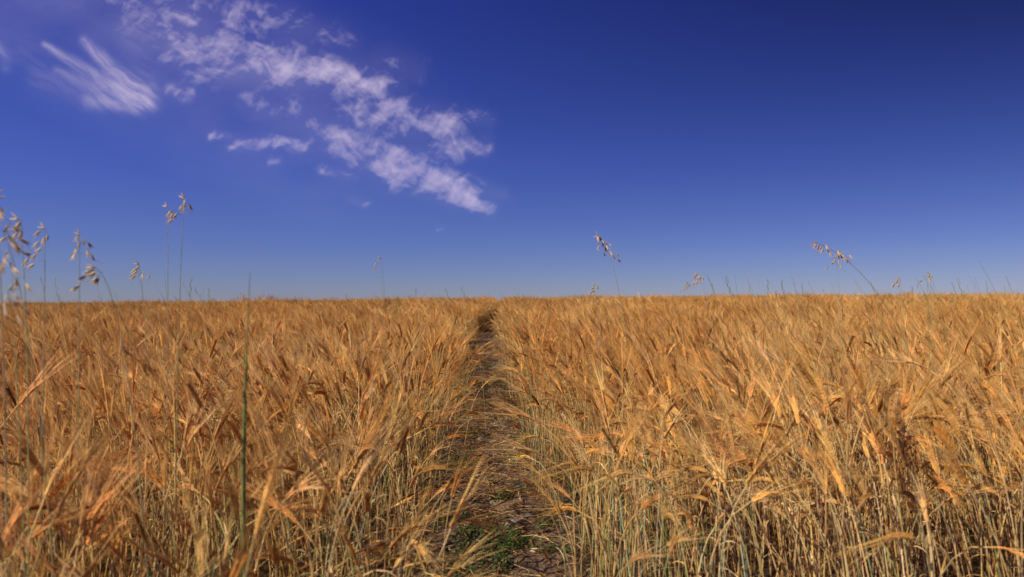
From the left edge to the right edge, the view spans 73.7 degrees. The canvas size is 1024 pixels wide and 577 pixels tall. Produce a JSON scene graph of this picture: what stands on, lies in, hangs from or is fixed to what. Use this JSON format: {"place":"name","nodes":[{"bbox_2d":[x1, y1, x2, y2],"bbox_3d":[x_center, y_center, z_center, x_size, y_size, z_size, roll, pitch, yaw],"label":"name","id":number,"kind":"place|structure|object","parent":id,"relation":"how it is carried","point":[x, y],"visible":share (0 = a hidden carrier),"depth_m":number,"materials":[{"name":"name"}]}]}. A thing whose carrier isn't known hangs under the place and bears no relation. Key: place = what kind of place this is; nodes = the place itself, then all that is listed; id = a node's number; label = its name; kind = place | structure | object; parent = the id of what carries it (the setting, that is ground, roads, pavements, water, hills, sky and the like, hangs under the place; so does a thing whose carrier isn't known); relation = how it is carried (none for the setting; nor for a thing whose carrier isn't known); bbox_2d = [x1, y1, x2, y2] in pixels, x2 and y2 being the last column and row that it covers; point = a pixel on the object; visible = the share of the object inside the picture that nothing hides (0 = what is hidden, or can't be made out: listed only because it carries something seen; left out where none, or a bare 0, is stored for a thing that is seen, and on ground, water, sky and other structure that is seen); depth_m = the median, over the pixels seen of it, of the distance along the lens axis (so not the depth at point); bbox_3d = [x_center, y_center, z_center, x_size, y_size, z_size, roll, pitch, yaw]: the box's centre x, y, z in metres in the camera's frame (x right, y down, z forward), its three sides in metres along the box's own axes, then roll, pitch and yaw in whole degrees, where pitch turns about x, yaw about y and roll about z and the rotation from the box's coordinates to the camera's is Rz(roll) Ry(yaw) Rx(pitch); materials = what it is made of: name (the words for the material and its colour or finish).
{"place":"outdoors","nodes":[
{"label":"outdoors","id":0,"kind":"place"},
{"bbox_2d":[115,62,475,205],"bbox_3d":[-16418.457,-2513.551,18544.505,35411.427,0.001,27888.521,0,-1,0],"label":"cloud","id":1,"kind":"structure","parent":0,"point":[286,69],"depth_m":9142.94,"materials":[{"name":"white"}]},
{"bbox_2d":[379,310,616,576],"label":"dirt path","id":2,"kind":"structure","parent":0,"point":[538,564],"depth_m":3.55,"materials":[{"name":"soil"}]},
{"bbox_2d":[461,349,542,573],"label":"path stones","id":3,"kind":"object","parent":2,"relation":"on","point":[514,519],"visible":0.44,"depth_m":3.51,"materials":[{"name":"stone"}]},
{"bbox_2d":[431,344,576,576],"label":"path weeds","id":4,"kind":"object","parent":2,"relation":"on","point":[510,540],"visible":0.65,"depth_m":2.98,"materials":[{"name":"green plant"}]},
{"bbox_2d":[0,289,1023,576],"bbox_3d":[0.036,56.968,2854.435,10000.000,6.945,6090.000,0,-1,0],"label":"ground","id":5,"kind":"structure","parent":0,"point":[710,528],"depth_m":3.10,"materials":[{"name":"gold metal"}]},
{"bbox_2d":[0,213,28,576],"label":"wild oat","id":6,"kind":"object","parent":5,"relation":"on","point":[18,225],"visible":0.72,"depth_m":1.47,"materials":[{"name":"plant"}]},
{"bbox_2d":[0,190,34,576],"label":"wild oat","id":7,"kind":"object","parent":5,"relation":"on","point":[16,229],"visible":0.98,"depth_m":1.39,"materials":[{"name":"plant"}]},
{"bbox_2d":[3,282,43,576],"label":"wild oat","id":8,"kind":"object","parent":5,"relation":"on","point":[22,302],"visible":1,"depth_m":1.30,"materials":[{"name":"plant"}]},
{"bbox_2d":[0,219,54,576],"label":"wild oat","id":9,"kind":"object","parent":5,"relation":"on","point":[12,240],"visible":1,"depth_m":1.42,"materials":[{"name":"plant"}]},
{"bbox_2d":[22,222,50,576],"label":"wild oat","id":10,"kind":"object","parent":5,"relation":"on","point":[35,245],"visible":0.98,"depth_m":1.58,"materials":[{"name":"plant"}]},
{"bbox_2d":[67,229,101,575],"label":"wild oat","id":11,"kind":"object","parent":5,"relation":"on","point":[76,250],"visible":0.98,"depth_m":1.68,"materials":[{"name":"plant"}]},
{"bbox_2d":[64,264,147,576],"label":"wild oat","id":12,"kind":"object","parent":5,"relation":"on","point":[94,280],"visible":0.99,"depth_m":1.60,"materials":[{"name":"plant"}]},
{"bbox_2d":[126,260,154,559],"bbox_3d":[-1.186,0.515,2.197,0.050,1.221,0.102,-1,-1,40],"label":"wild oat","id":13,"kind":"object","parent":5,"relation":"on","point":[134,271],"visible":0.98,"depth_m":2.21,"materials":[{"name":"plant"}]},
{"bbox_2d":[162,202,171,574],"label":"wild oat","id":14,"kind":"object","parent":5,"relation":"on","point":[167,386],"visible":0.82,"depth_m":1.97,"materials":[{"name":"plant"}]},
{"bbox_2d":[166,192,192,573],"bbox_3d":[-0.919,0.424,1.884,0.075,1.396,0.053,0,-1,-15],"label":"wild oat","id":15,"kind":"object","parent":5,"relation":"on","point":[180,208],"visible":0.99,"depth_m":1.88,"materials":[{"name":"plant"}]},
{"bbox_2d":[205,278,249,576],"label":"tall grass spike","id":16,"kind":"object","parent":5,"relation":"on","point":[243,472],"depth_m":1.44,"materials":[{"name":"green plant"}]},
{"bbox_2d":[373,256,386,474],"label":"wild oat","id":17,"kind":"object","parent":5,"relation":"on","point":[383,316],"visible":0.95,"depth_m":4.19,"materials":[{"name":"plant"}]},
{"bbox_2d":[589,283,602,497],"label":"wild oat","id":18,"kind":"object","parent":5,"relation":"on","point":[592,288],"visible":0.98,"depth_m":3.59,"materials":[{"name":"plant"}]},
{"bbox_2d":[593,232,642,515],"bbox_3d":[0.505,0.420,3.282,0.221,1.398,0.096,-1,-1,20],"label":"wild oat","id":19,"kind":"object","parent":5,"relation":"on","point":[606,247],"visible":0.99,"depth_m":3.30,"materials":[{"name":"plant"}]},
{"bbox_2d":[679,282,694,421],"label":"wild oat","id":20,"kind":"object","parent":5,"relation":"on","point":[690,308],"visible":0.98,"depth_m":4.51,"materials":[{"name":"plant"}]},
{"bbox_2d":[692,270,725,443],"bbox_3d":[1.032,0.510,3.567,0.188,1.216,0.056,-1,-1,19],"label":"wild oat","id":21,"kind":"object","parent":5,"relation":"on","point":[696,282],"visible":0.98,"depth_m":3.58,"materials":[{"name":"plant"}]},
{"bbox_2d":[825,253,845,458],"bbox_3d":[1.520,0.470,3.180,0.031,1.280,0.097,0,-1,-39],"label":"wild oat","id":22,"kind":"object","parent":5,"relation":"on","point":[840,316],"visible":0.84,"depth_m":3.19,"materials":[{"name":"plant"}]},
{"bbox_2d":[811,241,960,556],"bbox_3d":[1.498,0.458,2.709,0.654,1.296,0.089,0,-1,-6],"label":"wild oat","id":23,"kind":"object","parent":5,"relation":"on","point":[839,253],"visible":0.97,"depth_m":2.72,"materials":[{"name":"plant"}]},
{"bbox_2d":[891,275,913,503],"bbox_3d":[2.028,0.519,3.563,0.073,1.178,0.074,0,-1,0],"label":"wild oat","id":24,"kind":"object","parent":5,"relation":"on","point":[897,280],"visible":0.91,"depth_m":3.58,"materials":[{"name":"plant"}]},
{"bbox_2d":[918,272,936,507],"bbox_3d":[2.078,0.511,3.383,0.095,1.191,0.053,0,-1,-10],"label":"wild oat","id":25,"kind":"object","parent":5,"relation":"on","point":[929,276],"visible":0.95,"depth_m":3.40,"materials":[{"name":"plant"}]},
{"bbox_2d":[0,0,1023,303],"label":"sky","id":26,"kind":"structure","parent":0,"point":[719,139],"materials":[{"name":"blue"}]},
{"bbox_2d":[14,261,1023,576],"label":"wild grass","id":27,"kind":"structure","parent":0,"point":[640,309],"depth_m":3.99,"materials":[{"name":"plant"}]}
]}

